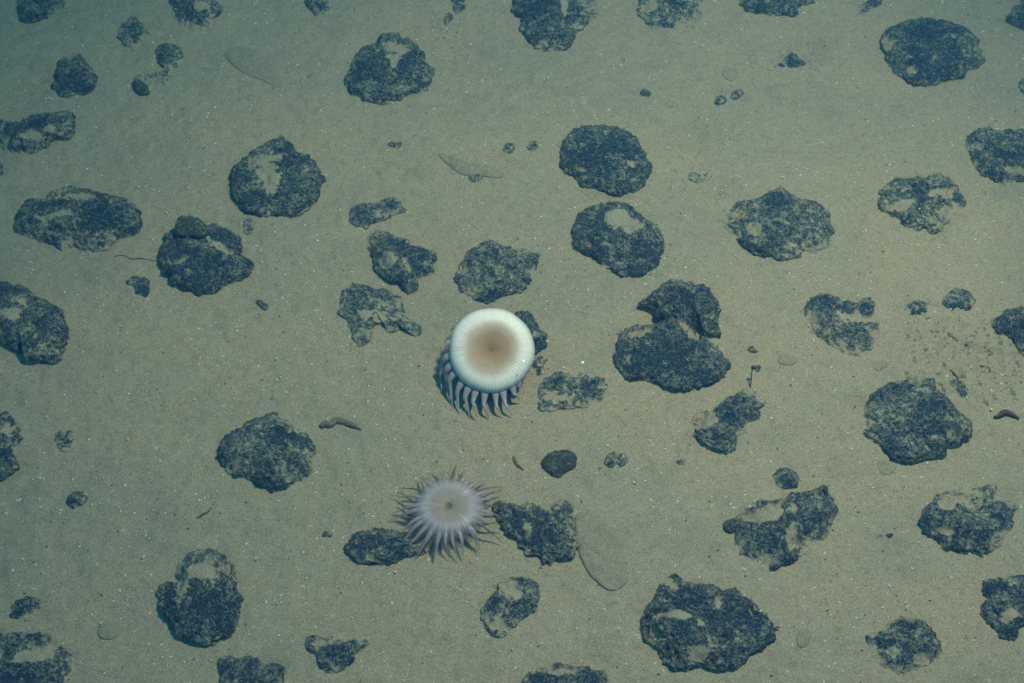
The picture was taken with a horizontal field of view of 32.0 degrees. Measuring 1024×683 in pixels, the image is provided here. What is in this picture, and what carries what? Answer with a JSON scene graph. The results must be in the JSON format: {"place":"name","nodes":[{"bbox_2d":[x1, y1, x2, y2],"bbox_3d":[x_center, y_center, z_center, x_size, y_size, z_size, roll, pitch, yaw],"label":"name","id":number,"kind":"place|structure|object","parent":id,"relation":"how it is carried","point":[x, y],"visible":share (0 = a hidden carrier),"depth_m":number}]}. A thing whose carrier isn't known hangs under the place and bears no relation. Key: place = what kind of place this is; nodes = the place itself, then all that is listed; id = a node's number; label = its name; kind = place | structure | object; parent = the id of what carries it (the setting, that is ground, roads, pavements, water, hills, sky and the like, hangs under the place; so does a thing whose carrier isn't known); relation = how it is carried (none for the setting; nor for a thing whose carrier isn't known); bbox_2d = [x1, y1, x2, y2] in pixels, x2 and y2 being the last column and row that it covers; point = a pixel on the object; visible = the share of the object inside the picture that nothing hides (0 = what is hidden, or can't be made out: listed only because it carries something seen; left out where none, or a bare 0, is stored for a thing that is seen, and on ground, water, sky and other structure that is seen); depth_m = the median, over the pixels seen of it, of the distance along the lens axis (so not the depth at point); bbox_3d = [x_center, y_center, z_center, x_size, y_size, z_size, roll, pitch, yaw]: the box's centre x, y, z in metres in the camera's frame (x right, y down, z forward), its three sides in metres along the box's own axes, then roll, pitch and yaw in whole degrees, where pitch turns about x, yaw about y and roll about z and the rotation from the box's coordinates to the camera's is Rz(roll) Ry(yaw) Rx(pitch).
{"place":"outdoors","nodes":[
{"label":"outdoors","id":0,"kind":"place"},
{"bbox_2d":[0,0,1023,682],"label":"seabed","id":1,"kind":"structure","parent":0,"point":[444,216],"depth_m":2.18},
{"bbox_2d":[0,161,3,175],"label":"pebble","id":2,"kind":"object","parent":1,"relation":"on","point":[1,168],"visible":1,"depth_m":2.36},
{"bbox_2d":[0,411,22,481],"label":"nodule","id":3,"kind":"object","parent":1,"relation":"on","point":[11,438],"visible":1,"depth_m":2.08},
{"bbox_2d":[9,596,46,618],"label":"nodule","id":4,"kind":"object","parent":1,"relation":"on","point":[24,606],"visible":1,"depth_m":1.95},
{"bbox_2d":[0,280,68,364],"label":"nodule","id":5,"kind":"object","parent":1,"relation":"on","point":[34,329],"visible":1,"depth_m":2.17},
{"bbox_2d":[0,631,75,682],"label":"nodule","id":6,"kind":"object","parent":1,"relation":"on","point":[28,657],"visible":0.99,"depth_m":1.90},
{"bbox_2d":[0,110,76,154],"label":"nodule","id":7,"kind":"object","parent":1,"relation":"on","point":[33,134],"visible":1,"depth_m":2.39},
{"bbox_2d":[17,0,65,23],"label":"nodule","id":8,"kind":"object","parent":1,"relation":"on","point":[32,11],"visible":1,"depth_m":2.55},
{"bbox_2d":[54,429,75,451],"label":"nodule","id":9,"kind":"object","parent":1,"relation":"on","point":[64,440],"visible":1,"depth_m":2.09},
{"bbox_2d":[51,54,97,97],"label":"nodule","id":10,"kind":"object","parent":1,"relation":"on","point":[75,75],"visible":1,"depth_m":2.45},
{"bbox_2d":[66,491,87,508],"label":"nodule","id":11,"kind":"object","parent":1,"relation":"on","point":[75,499],"visible":1,"depth_m":2.04},
{"bbox_2d":[13,186,142,252],"bbox_3d":[-0.556,-0.152,2.297,0.163,0.056,0.105,16,54,12],"label":"nodule","id":12,"kind":"object","parent":1,"relation":"on","point":[62,218],"visible":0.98,"depth_m":2.28},
{"bbox_2d":[98,621,120,639],"bbox_3d":[-0.437,0.316,1.940,0.026,0.013,0.023,0,52,0],"label":"sediment mound","id":13,"kind":"object","parent":1,"relation":"on","point":[108,630],"visible":1,"depth_m":1.94},
{"bbox_2d":[117,16,148,50],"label":"nodule","id":14,"kind":"object","parent":1,"relation":"on","point":[132,34],"visible":1,"depth_m":2.51},
{"bbox_2d":[114,255,158,260],"bbox_3d":[-0.472,-0.106,2.258,0.062,0.003,0.008,0,52,0],"label":"thread","id":15,"kind":"object","parent":1,"relation":"on","point":[136,258],"visible":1,"depth_m":2.26},
{"bbox_2d":[126,275,149,296],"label":"nodule","id":16,"kind":"object","parent":1,"relation":"on","point":[139,284],"visible":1,"depth_m":2.23},
{"bbox_2d":[135,70,158,91],"bbox_3d":[-0.503,-0.356,2.459,0.034,0.018,0.046,0,52,0],"label":"buried stone","id":17,"kind":"object","parent":1,"relation":"on","point":[149,78],"visible":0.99,"depth_m":2.46},
{"bbox_2d":[133,79,149,95],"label":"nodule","id":18,"kind":"object","parent":17,"relation":"on","point":[141,88],"visible":1,"depth_m":2.44},
{"bbox_2d":[158,70,170,84],"bbox_3d":[-0.480,-0.362,2.465,0.019,0.015,0.030,0,52,0],"label":"pebble","id":19,"kind":"object","parent":1,"relation":"on","point":[164,76],"visible":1,"depth_m":2.46},
{"bbox_2d":[155,43,184,69],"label":"nodule","id":20,"kind":"object","parent":1,"relation":"on","point":[169,56],"visible":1,"depth_m":2.48},
{"bbox_2d":[169,0,223,30],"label":"nodule","id":21,"kind":"object","parent":1,"relation":"on","point":[194,15],"visible":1,"depth_m":2.53},
{"bbox_2d":[156,548,243,646],"bbox_3d":[-0.343,0.282,1.960,0.099,0.049,0.121,0,52,0],"label":"nodule","id":22,"kind":"object","parent":1,"relation":"on","point":[200,601],"visible":1,"depth_m":1.94},
{"bbox_2d":[158,223,253,295],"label":"nodule","id":23,"kind":"object","parent":1,"relation":"on","point":[214,261],"visible":0.94,"depth_m":2.23},
{"bbox_2d":[175,215,207,239],"bbox_3d":[-0.406,-0.142,2.266,0.043,0.028,0.035,0,52,0],"label":"sponge","id":24,"kind":"object","parent":23,"relation":"on","point":[191,226],"visible":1,"depth_m":2.25},
{"bbox_2d":[243,218,253,234],"bbox_3d":[-0.338,-0.146,2.293,0.014,0.013,0.029,0,52,0],"label":"pebble","id":25,"kind":"object","parent":1,"relation":"on","point":[248,224],"visible":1,"depth_m":2.29},
{"bbox_2d":[217,655,285,682],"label":"nodule","id":26,"kind":"object","parent":1,"relation":"on","point":[245,669],"visible":1,"depth_m":1.89},
{"bbox_2d":[225,46,282,86],"bbox_3d":[-0.355,-0.376,2.479,0.042,0.018,0.108,-34,59,-24],"label":"sediment mound","id":27,"kind":"object","parent":1,"relation":"on","point":[250,62],"visible":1,"depth_m":2.48},
{"bbox_2d":[256,300,268,310],"bbox_3d":[-0.309,-0.043,2.215,0.022,0.014,0.010,36,60,24],"label":"pebble","id":28,"kind":"object","parent":1,"relation":"on","point":[262,305],"visible":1,"depth_m":2.21},
{"bbox_2d":[216,412,315,492],"bbox_3d":[-0.282,0.131,2.078,0.106,0.046,0.111,-35,60,-24],"label":"nodule","id":29,"kind":"object","parent":1,"relation":"on","point":[262,452],"visible":0.99,"depth_m":2.06},
{"bbox_2d":[229,135,325,217],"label":"nodule","id":30,"kind":"object","parent":1,"relation":"on","point":[280,175],"visible":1,"depth_m":2.32},
{"bbox_2d":[304,0,330,16],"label":"nodule","id":31,"kind":"object","parent":1,"relation":"on","point":[319,7],"visible":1,"depth_m":2.55},
{"bbox_2d":[322,531,332,537],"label":"pebble","id":32,"kind":"object","parent":1,"relation":"on","point":[328,534],"visible":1,"depth_m":2.01},
{"bbox_2d":[305,635,369,672],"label":"nodule","id":33,"kind":"object","parent":1,"relation":"on","point":[337,656],"visible":1,"depth_m":1.91},
{"bbox_2d":[319,417,361,429],"bbox_3d":[-0.201,0.097,2.105,0.052,0.010,0.017,5,52,4],"label":"worm","id":34,"kind":"object","parent":1,"relation":"on","point":[333,422],"visible":1,"depth_m":2.10},
{"bbox_2d":[349,197,405,228],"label":"nodule","id":35,"kind":"object","parent":1,"relation":"on","point":[365,215],"visible":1,"depth_m":2.30},
{"bbox_2d":[337,283,421,346],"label":"nodule","id":36,"kind":"object","parent":1,"relation":"on","point":[363,310],"visible":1,"depth_m":2.20},
{"bbox_2d":[344,527,426,565],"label":"nodule","id":37,"kind":"object","parent":1,"relation":"on","point":[380,546],"visible":1,"depth_m":1.99},
{"bbox_2d":[343,32,434,104],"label":"nodule","id":38,"kind":"object","parent":1,"relation":"on","point":[389,68],"visible":1,"depth_m":2.44},
{"bbox_2d":[388,141,401,147],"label":"pebble","id":39,"kind":"object","parent":1,"relation":"on","point":[394,144],"visible":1,"depth_m":2.38},
{"bbox_2d":[367,230,437,293],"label":"nodule","id":40,"kind":"object","parent":1,"relation":"on","point":[405,264],"visible":1,"depth_m":2.25},
{"bbox_2d":[431,11,460,57],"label":"dark flecks","id":41,"kind":"object","parent":1,"relation":"on","point":[446,32],"visible":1,"depth_m":2.52},
{"bbox_2d":[444,13,452,24],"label":"pebble","id":42,"kind":"object","parent":1,"relation":"on","point":[448,18],"visible":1,"depth_m":2.53},
{"bbox_2d":[396,464,502,561],"bbox_3d":[-0.072,0.190,2.017,0.135,0.031,0.133,0,52,0],"label":"anemone","id":43,"kind":"object","parent":1,"relation":"on","point":[446,507],"visible":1,"depth_m":2.00},
{"bbox_2d":[450,0,466,12],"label":"nodule","id":44,"kind":"object","parent":1,"relation":"on","point":[458,6],"visible":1,"depth_m":2.55},
{"bbox_2d":[439,153,504,177],"bbox_3d":[-0.056,-0.226,2.358,0.094,0.020,0.024,17,54,13],"label":"sediment mound","id":45,"kind":"object","parent":1,"relation":"on","point":[459,166],"visible":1,"depth_m":2.35},
{"bbox_2d":[469,174,482,181],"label":"pebble","id":46,"kind":"object","parent":1,"relation":"on","point":[475,178],"visible":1,"depth_m":2.34},
{"bbox_2d":[439,307,534,417],"bbox_3d":[-0.030,0.020,2.121,0.114,0.081,0.133,0,52,0],"label":"anemone","id":47,"kind":"object","parent":1,"relation":"on","point":[490,349],"visible":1,"depth_m":2.10},
{"bbox_2d":[453,239,539,303],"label":"nodule","id":48,"kind":"object","parent":1,"relation":"on","point":[491,270],"visible":1,"depth_m":2.23},
{"bbox_2d":[503,143,514,153],"bbox_3d":[-0.004,-0.255,2.379,0.017,0.014,0.021,21,55,16],"label":"pebble","id":49,"kind":"object","parent":1,"relation":"on","point":[508,148],"visible":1,"depth_m":2.37},
{"bbox_2d":[480,576,540,637],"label":"nodule","id":50,"kind":"object","parent":1,"relation":"on","point":[510,603],"visible":1,"depth_m":1.95},
{"bbox_2d":[0,3,1022,682],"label":"dark grains","id":51,"kind":"object","parent":1,"relation":"on","point":[464,385],"visible":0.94,"depth_m":2.11},
{"bbox_2d":[0,0,1023,682],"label":"pale grains","id":52,"kind":"object","parent":1,"relation":"on","point":[444,386],"visible":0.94,"depth_m":2.12},
{"bbox_2d":[513,456,523,469],"bbox_3d":[0.006,0.142,2.070,0.005,0.005,0.024,-23,55,-17],"label":"worm","id":53,"kind":"object","parent":1,"relation":"on","point":[517,464],"visible":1,"depth_m":2.07},
{"bbox_2d":[514,311,546,354],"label":"nodule","id":54,"kind":"object","parent":1,"relation":"on","point":[538,334],"visible":0.45,"depth_m":2.18},
{"bbox_2d":[527,140,538,150],"bbox_3d":[0.028,-0.259,2.381,0.014,0.012,0.020,33,59,23],"label":"pebble","id":55,"kind":"object","parent":1,"relation":"on","point":[533,146],"visible":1,"depth_m":2.38},
{"bbox_2d":[492,500,579,565],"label":"nodule","id":56,"kind":"object","parent":1,"relation":"on","point":[549,536],"visible":1,"depth_m":2.00},
{"bbox_2d":[531,356,549,374],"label":"nodule","id":57,"kind":"object","parent":1,"relation":"on","point":[540,365],"visible":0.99,"depth_m":2.15},
{"bbox_2d":[510,0,597,51],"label":"nodule","id":58,"kind":"object","parent":1,"relation":"on","point":[550,25],"visible":0.99,"depth_m":2.52},
{"bbox_2d":[541,449,576,477],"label":"nodule","id":59,"kind":"object","parent":1,"relation":"on","point":[557,464],"visible":1,"depth_m":2.06},
{"bbox_2d":[522,662,608,682],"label":"nodule","id":60,"kind":"object","parent":1,"relation":"on","point":[557,672],"visible":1,"depth_m":1.89},
{"bbox_2d":[538,371,607,411],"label":"nodule","id":61,"kind":"object","parent":1,"relation":"on","point":[557,390],"visible":1,"depth_m":2.13},
{"bbox_2d":[575,511,627,590],"bbox_3d":[0.099,0.237,2.004,0.047,0.022,0.106,-12,53,-10],"label":"sediment mound","id":62,"kind":"object","parent":1,"relation":"on","point":[601,555],"visible":1,"depth_m":2.00},
{"bbox_2d":[559,124,652,196],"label":"nodule","id":63,"kind":"object","parent":1,"relation":"on","point":[613,161],"visible":1,"depth_m":2.35},
{"bbox_2d":[603,451,627,467],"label":"nodule","id":64,"kind":"object","parent":1,"relation":"on","point":[613,459],"visible":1,"depth_m":2.07},
{"bbox_2d":[571,201,664,277],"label":"nodule","id":65,"kind":"object","parent":1,"relation":"on","point":[623,239],"visible":1,"depth_m":2.26},
{"bbox_2d":[640,89,650,96],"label":"pebble","id":66,"kind":"object","parent":1,"relation":"on","point":[645,93],"visible":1,"depth_m":2.44},
{"bbox_2d":[637,0,702,30],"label":"nodule","id":67,"kind":"object","parent":1,"relation":"on","point":[674,15],"visible":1,"depth_m":2.54},
{"bbox_2d":[612,317,730,391],"bbox_3d":[0.193,0.014,2.162,0.143,0.052,0.115,0,52,0],"label":"nodule","id":68,"kind":"object","parent":1,"relation":"on","point":[675,354],"visible":1,"depth_m":2.14},
{"bbox_2d":[637,279,720,338],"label":"nodule","id":69,"kind":"object","parent":1,"relation":"on","point":[658,308],"visible":0.89,"depth_m":2.18},
{"bbox_2d":[664,292,679,304],"bbox_3d":[0.194,-0.052,2.162,0.016,0.009,0.017,-37,61,-25],"label":"worm tube","id":70,"kind":"object","parent":69,"relation":"on","point":[673,293],"visible":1,"depth_m":2.16},
{"bbox_2d":[697,299,705,329],"bbox_3d":[0.227,-0.032,2.160,0.007,0.025,0.030,-16,54,-12],"label":"worm tube","id":71,"kind":"object","parent":69,"relation":"on","point":[701,314],"visible":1,"depth_m":2.16},
{"bbox_2d":[676,458,686,464],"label":"pebble","id":72,"kind":"object","parent":1,"relation":"on","point":[681,461],"visible":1,"depth_m":2.07},
{"bbox_2d":[688,172,711,182],"bbox_3d":[0.247,-0.214,2.350,0.033,0.015,0.019,0,52,0],"label":"pebble","id":73,"kind":"object","parent":1,"relation":"on","point":[695,177],"visible":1,"depth_m":2.34},
{"bbox_2d":[639,573,775,672],"bbox_3d":[0.212,0.307,1.943,0.148,0.056,0.123,0,52,0],"label":"nodule","id":74,"kind":"object","parent":1,"relation":"on","point":[687,626],"visible":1,"depth_m":1.92},
{"bbox_2d":[714,95,726,104],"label":"pebble","id":75,"kind":"object","parent":1,"relation":"on","point":[720,100],"visible":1,"depth_m":2.43},
{"bbox_2d":[691,388,765,453],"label":"nodule","id":76,"kind":"object","parent":1,"relation":"on","point":[724,423],"visible":1,"depth_m":2.09},
{"bbox_2d":[722,68,737,80],"bbox_3d":[0.301,-0.368,2.470,0.022,0.012,0.025,0,52,0],"label":"sediment mound","id":77,"kind":"object","parent":1,"relation":"on","point":[730,74],"visible":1,"depth_m":2.46},
{"bbox_2d":[730,89,743,99],"bbox_3d":[0.307,-0.336,2.445,0.015,0.012,0.024,37,61,25],"label":"pebble","id":78,"kind":"object","parent":1,"relation":"on","point":[737,94],"visible":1,"depth_m":2.44},
{"bbox_2d":[749,365,754,387],"bbox_3d":[0.286,0.044,2.129,0.007,0.027,0.022,0,52,0],"label":"stalk","id":79,"kind":"object","parent":1,"relation":"on","point":[752,367],"visible":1,"depth_m":2.13},
{"bbox_2d":[748,346,758,352],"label":"pebble","id":80,"kind":"object","parent":1,"relation":"on","point":[751,349],"visible":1,"depth_m":2.17},
{"bbox_2d":[755,365,760,371],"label":"pebble","id":81,"kind":"object","parent":1,"relation":"on","point":[757,368],"visible":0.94,"depth_m":2.15},
{"bbox_2d":[736,0,814,16],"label":"nodule","id":82,"kind":"object","parent":1,"relation":"on","point":[776,8],"visible":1,"depth_m":2.54},
{"bbox_2d":[721,186,834,260],"bbox_3d":[0.345,-0.145,2.292,0.136,0.046,0.122,-23,55,-17],"label":"nodule","id":83,"kind":"object","parent":1,"relation":"on","point":[780,223],"visible":0.98,"depth_m":2.27},
{"bbox_2d":[772,467,798,488],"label":"nodule","id":84,"kind":"object","parent":1,"relation":"on","point":[785,478],"visible":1,"depth_m":2.06},
{"bbox_2d":[734,488,837,570],"bbox_3d":[0.310,0.216,2.018,0.122,0.049,0.107,0,52,0],"label":"nodule","id":85,"kind":"object","parent":1,"relation":"on","point":[775,534],"visible":0.98,"depth_m":2.00},
{"bbox_2d":[723,518,744,533],"bbox_3d":[0.251,0.208,2.019,0.025,0.018,0.016,-24,56,-18],"label":"sponge","id":86,"kind":"object","parent":85,"relation":"on","point":[730,525],"visible":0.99,"depth_m":2.01},
{"bbox_2d":[818,485,827,495],"bbox_3d":[0.354,0.171,2.037,0.012,0.014,0.015,0,52,0],"label":"sponge","id":87,"kind":"object","parent":85,"relation":"on","point":[823,489],"visible":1,"depth_m":2.03},
{"bbox_2d":[777,355,797,364],"bbox_3d":[0.333,0.024,2.160,0.025,0.011,0.015,0,52,0],"label":"sediment mound","id":88,"kind":"object","parent":1,"relation":"on","point":[787,359],"visible":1,"depth_m":2.16},
{"bbox_2d":[778,52,805,67],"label":"nodule","id":89,"kind":"object","parent":1,"relation":"on","point":[792,60],"visible":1,"depth_m":2.48},
{"bbox_2d":[760,42,825,75],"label":"dark flecks","id":90,"kind":"object","parent":1,"relation":"on","point":[812,53],"visible":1,"depth_m":2.49},
{"bbox_2d":[797,628,810,647],"bbox_3d":[0.315,0.323,1.932,0.016,0.011,0.024,0,52,0],"label":"sediment mound","id":91,"kind":"object","parent":1,"relation":"on","point":[803,637],"visible":1,"depth_m":1.93},
{"bbox_2d":[800,293,879,356],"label":"nodule","id":92,"kind":"object","parent":1,"relation":"on","point":[847,327],"visible":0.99,"depth_m":2.18},
{"bbox_2d":[857,0,881,15],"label":"nodule","id":93,"kind":"object","parent":1,"relation":"on","point":[865,7],"visible":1,"depth_m":2.55},
{"bbox_2d":[873,360,887,369],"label":"sediment mound","id":94,"kind":"object","parent":1,"relation":"on","point":[879,365],"visible":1,"depth_m":2.15},
{"bbox_2d":[877,460,895,474],"bbox_3d":[0.434,0.148,2.069,0.022,0.012,0.019,0,52,0],"label":"sediment mound","id":95,"kind":"object","parent":1,"relation":"on","point":[886,467],"visible":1,"depth_m":2.06},
{"bbox_2d":[865,616,941,674],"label":"nodule","id":96,"kind":"object","parent":1,"relation":"on","point":[900,645],"visible":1,"depth_m":1.92},
{"bbox_2d":[904,300,927,315],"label":"nodule","id":97,"kind":"object","parent":1,"relation":"on","point":[915,307],"visible":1,"depth_m":2.21},
{"bbox_2d":[862,378,972,463],"bbox_3d":[0.473,0.095,2.105,0.124,0.055,0.117,-28,57,-20],"label":"nodule","id":98,"kind":"object","parent":1,"relation":"on","point":[911,421],"visible":0.99,"depth_m":2.08},
{"bbox_2d":[877,171,966,234],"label":"nodule","id":99,"kind":"object","parent":1,"relation":"on","point":[937,199],"visible":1,"depth_m":2.31},
{"bbox_2d":[879,17,985,86],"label":"nodule","id":100,"kind":"object","parent":1,"relation":"on","point":[923,52],"visible":1,"depth_m":2.47},
{"bbox_2d":[949,379,967,397],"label":"nodule","id":101,"kind":"object","parent":1,"relation":"on","point":[960,387],"visible":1,"depth_m":2.13},
{"bbox_2d":[942,288,975,310],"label":"nodule","id":102,"kind":"object","parent":1,"relation":"on","point":[962,299],"visible":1,"depth_m":2.21},
{"bbox_2d":[904,315,1021,405],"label":"sediment clods","id":103,"kind":"object","parent":1,"relation":"on","point":[908,377],"visible":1,"depth_m":2.16},
{"bbox_2d":[918,484,1018,556],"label":"nodule","id":104,"kind":"object","parent":1,"relation":"on","point":[978,521],"visible":1,"depth_m":2.01},
{"bbox_2d":[965,127,1023,185],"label":"nodule","id":105,"kind":"object","parent":1,"relation":"on","point":[997,156],"visible":0.99,"depth_m":2.36},
{"bbox_2d":[979,574,1023,640],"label":"nodule","id":106,"kind":"object","parent":1,"relation":"on","point":[1002,611],"visible":1,"depth_m":1.94},
{"bbox_2d":[993,410,1019,418],"bbox_3d":[0.583,0.086,2.107,0.030,0.007,0.012,4,52,3],"label":"worm","id":107,"kind":"object","parent":1,"relation":"on","point":[1001,413],"visible":1,"depth_m":2.10},
{"bbox_2d":[991,306,1023,355],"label":"nodule","id":108,"kind":"object","parent":1,"relation":"on","point":[1008,322],"visible":1,"depth_m":2.18},
{"bbox_2d":[1005,0,1023,30],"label":"nodule","id":109,"kind":"object","parent":1,"relation":"on","point":[1015,17],"visible":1,"depth_m":2.54},
{"bbox_2d":[1018,79,1023,93],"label":"pebble","id":110,"kind":"object","parent":1,"relation":"on","point":[1021,85],"visible":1,"depth_m":2.45}
]}

